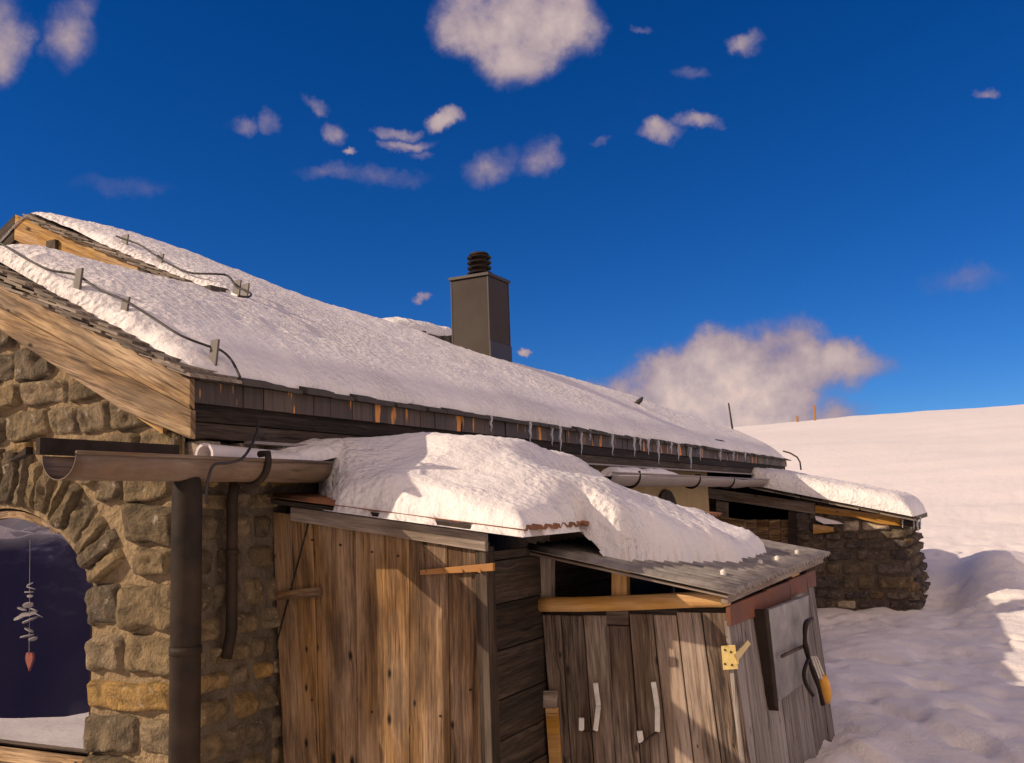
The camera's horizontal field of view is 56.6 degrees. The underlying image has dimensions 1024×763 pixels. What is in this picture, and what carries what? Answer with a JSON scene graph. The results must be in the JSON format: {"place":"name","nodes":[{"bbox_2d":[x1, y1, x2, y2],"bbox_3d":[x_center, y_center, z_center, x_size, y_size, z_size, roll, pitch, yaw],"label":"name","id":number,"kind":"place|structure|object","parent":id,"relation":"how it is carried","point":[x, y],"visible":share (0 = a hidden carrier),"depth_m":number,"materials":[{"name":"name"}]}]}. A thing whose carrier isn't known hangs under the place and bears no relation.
{"place":"outdoors","nodes":[
{"label":"outdoors","id":0,"kind":"place"},
{"bbox_2d":[0,0,1023,426],"label":"sky","id":1,"kind":"structure","parent":0,"point":[773,211],"materials":[{"name":"blue"}]},
{"bbox_2d":[720,404,1023,762],"bbox_3d":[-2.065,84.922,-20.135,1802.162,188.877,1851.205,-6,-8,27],"label":"snow field","id":2,"kind":"structure","parent":0,"point":[938,677],"depth_m":11.93,"materials":[{"name":"white snow"}]},
{"bbox_2d":[0,214,801,762],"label":"farmhouse","id":3,"kind":"object","parent":2,"relation":"on","point":[136,560],"visible":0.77,"depth_m":4.29,"materials":[{"name":"stone"}]},
{"bbox_2d":[14,568,42,670],"bbox_3d":[-2.302,1.064,4.525,0.194,0.610,0.050,-6,-8,27],"label":"hanging ornament","id":4,"kind":"object","parent":3,"relation":"hanging from","point":[29,658],"visible":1,"depth_m":4.50,"materials":[{"name":"orange ceramic"}]},
{"bbox_2d":[0,509,85,762],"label":"window","id":5,"kind":"structure","parent":3,"relation":"in","point":[7,754],"depth_m":4.28,"materials":[{"name":"brown wood"}]},
{"bbox_2d":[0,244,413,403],"bbox_3d":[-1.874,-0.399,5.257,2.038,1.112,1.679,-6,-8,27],"label":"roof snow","id":6,"kind":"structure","parent":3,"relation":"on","point":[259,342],"depth_m":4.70,"materials":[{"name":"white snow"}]},
{"bbox_2d":[204,419,258,503],"bbox_3d":[-1.132,0.320,3.967,0.084,0.379,0.564,-3,-8,6],"label":"cable","id":7,"kind":"object","parent":3,"relation":"attached to","point":[225,463],"visible":1,"depth_m":3.78,"materials":[{"name":"black rubber"}]},
{"bbox_2d":[195,443,283,457],"bbox_3d":[-1.161,0.338,4.193,0.102,0.110,0.553,-6,-8,25],"label":"plastic pipe","id":8,"kind":"object","parent":3,"relation":"on","point":[205,449],"visible":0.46,"depth_m":4.01,"materials":[{"name":"white plastic"}]},
{"bbox_2d":[256,438,343,460],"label":"gutter snow","id":9,"kind":"structure","parent":3,"relation":"on","point":[321,449],"depth_m":4.50,"materials":[{"name":"white snow"}]},
{"bbox_2d":[0,212,783,457],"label":"roof snow","id":10,"kind":"structure","parent":3,"relation":"on","point":[423,368],"depth_m":7.33,"materials":[{"name":"white snow"}]},
{"bbox_2d":[634,396,642,403],"bbox_3d":[1.540,0.241,11.561,0.137,0.115,0.060,-3,-8,6],"label":"bird","id":11,"kind":"object","parent":10,"relation":"on","point":[639,400],"visible":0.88,"depth_m":11.54},
{"bbox_2d":[382,317,451,335],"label":"roof snow","id":12,"kind":"structure","parent":3,"relation":"on","point":[431,328],"depth_m":11.68,"materials":[{"name":"white snow"}]},
{"bbox_2d":[489,416,492,430],"bbox_3d":[-0.136,0.278,6.219,0.030,0.110,0.027,-3,-8,4],"label":"icicle","id":13,"kind":"object","parent":3,"relation":"hanging from","point":[490,422],"visible":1,"depth_m":6.21,"materials":[{"name":"white"}]},
{"bbox_2d":[528,422,531,441],"bbox_3d":[0.130,0.360,6.732,0.031,0.153,0.028,-3,-8,4],"label":"icicle","id":14,"kind":"object","parent":3,"relation":"hanging from","point":[530,427],"visible":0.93,"depth_m":6.73,"materials":[{"name":"white"}]},
{"bbox_2d":[550,427,553,445],"bbox_3d":[0.299,0.401,7.060,0.032,0.160,0.028,-3,-8,4],"label":"icicle","id":15,"kind":"object","parent":3,"relation":"hanging from","point":[551,433],"visible":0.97,"depth_m":7.05,"materials":[{"name":"white"}]},
{"bbox_2d":[558,426,561,451],"bbox_3d":[0.366,0.440,7.188,0.032,0.208,0.029,-3,-8,4],"label":"icicle","id":16,"kind":"object","parent":3,"relation":"hanging from","point":[560,431],"visible":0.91,"depth_m":7.18,"materials":[{"name":"white"}]},
{"bbox_2d":[579,432,582,454],"bbox_3d":[0.551,0.486,7.546,0.033,0.218,0.029,-3,-8,4],"label":"icicle","id":17,"kind":"object","parent":3,"relation":"hanging from","point":[581,434],"visible":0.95,"depth_m":7.54,"materials":[{"name":"white"}]},
{"bbox_2d":[611,434,613,454],"bbox_3d":[0.862,0.542,8.154,0.034,0.193,0.030,-3,-8,4],"label":"icicle","id":18,"kind":"object","parent":3,"relation":"hanging from","point":[612,436],"visible":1,"depth_m":8.15,"materials":[{"name":"white"}]},
{"bbox_2d":[633,437,635,455],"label":"icicle","id":19,"kind":"object","parent":3,"relation":"hanging from","point":[634,439],"visible":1,"depth_m":8.64,"materials":[{"name":"white"}]},
{"bbox_2d":[600,467,677,475],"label":"gutter snow","id":20,"kind":"structure","parent":3,"relation":"on","point":[608,471],"depth_m":8.14,"materials":[{"name":"white snow"}]},
{"bbox_2d":[657,440,659,461],"bbox_3d":[1.427,0.690,9.249,0.035,0.237,0.032,-3,-8,4],"label":"icicle","id":21,"kind":"object","parent":3,"relation":"hanging from","point":[658,444],"visible":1,"depth_m":9.24,"materials":[{"name":"white"}]},
{"bbox_2d":[659,490,676,503],"bbox_3d":[1.614,1.769,9.704,0.020,1.323,0.760,-6,-8,27],"label":"window","id":22,"kind":"structure","parent":3,"relation":"in","point":[667,495],"depth_m":9.79,"materials":[{"name":"black glass"}]},
{"bbox_2d":[677,443,679,459],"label":"icicle","id":23,"kind":"object","parent":3,"relation":"hanging from","point":[678,446],"visible":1,"depth_m":9.82,"materials":[{"name":"white"}]},
{"bbox_2d":[689,447,691,470],"bbox_3d":[1.919,0.822,10.203,0.037,0.282,0.033,-3,-8,4],"label":"icicle","id":24,"kind":"object","parent":3,"relation":"hanging from","point":[690,449],"visible":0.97,"depth_m":10.20,"materials":[{"name":"white"}]},
{"bbox_2d":[268,492,721,762],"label":"shed","id":25,"kind":"structure","parent":2,"relation":"on","point":[403,642],"depth_m":4.15,"materials":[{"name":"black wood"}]},
{"bbox_2d":[272,512,494,762],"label":"door","id":26,"kind":"structure","parent":25,"relation":"in","point":[377,639],"depth_m":4.15,"materials":[{"name":"brown wood"}]},
{"bbox_2d":[318,432,766,562],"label":"roof snow","id":27,"kind":"structure","parent":25,"relation":"on","point":[506,482],"depth_m":4.41,"materials":[{"name":"white snow"}]},
{"bbox_2d":[526,536,834,762],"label":"log store","id":28,"kind":"structure","parent":2,"relation":"on","point":[719,657],"depth_m":4.21,"materials":[{"name":"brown wood"}]},
{"bbox_2d":[542,612,750,762],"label":"front door","id":29,"kind":"structure","parent":28,"relation":"in","point":[589,664],"depth_m":4.12,"materials":[{"name":"brown wood"}]},
{"bbox_2d":[802,617,825,705],"bbox_3d":[1.532,1.453,4.851,0.030,0.480,0.479,-6,-8,27],"label":"strap","id":30,"kind":"object","parent":28,"relation":"hanging from","point":[807,622],"visible":1,"depth_m":4.77,"materials":[{"name":"black rubber"}]},
{"bbox_2d":[811,656,831,703],"bbox_3d":[1.654,1.607,5.107,0.070,0.309,0.375,-6,-8,27],"label":"brush","id":31,"kind":"object","parent":28,"relation":"hanging from","point":[825,685],"visible":0.73,"depth_m":5.16,"materials":[{"name":"orange wood"}]},
{"bbox_2d":[728,403,732,428],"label":"marker pole","id":32,"kind":"object","parent":2,"relation":"on","point":[730,416],"visible":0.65,"depth_m":59.95,"materials":[{"name":"wood"}]},
{"bbox_2d":[813,405,815,420],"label":"marker post","id":33,"kind":"object","parent":2,"relation":"on","point":[814,413],"visible":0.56,"depth_m":66.91,"materials":[{"name":"orange wood"}]},
{"bbox_2d":[708,479,930,610],"bbox_3d":[4.175,2.475,13.732,3.311,2.200,2.600,-6,-8,27],"label":"annex","id":34,"kind":"object","parent":2,"relation":"on","point":[875,558],"visible":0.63,"depth_m":12.52,"materials":[{"name":"stone"}]},
{"bbox_2d":[813,516,843,533],"bbox_3d":[4.185,1.893,12.573,0.394,0.236,0.140,-6,-8,27],"label":"nest box","id":35,"kind":"object","parent":34,"relation":"attached to","point":[817,528],"visible":1,"depth_m":12.55,"materials":[{"name":"brown wood"}]},
{"bbox_2d":[751,467,926,516],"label":"roof snow","id":36,"kind":"structure","parent":34,"relation":"on","point":[868,496],"depth_m":12.53,"materials":[{"name":"white snow"}]}
]}

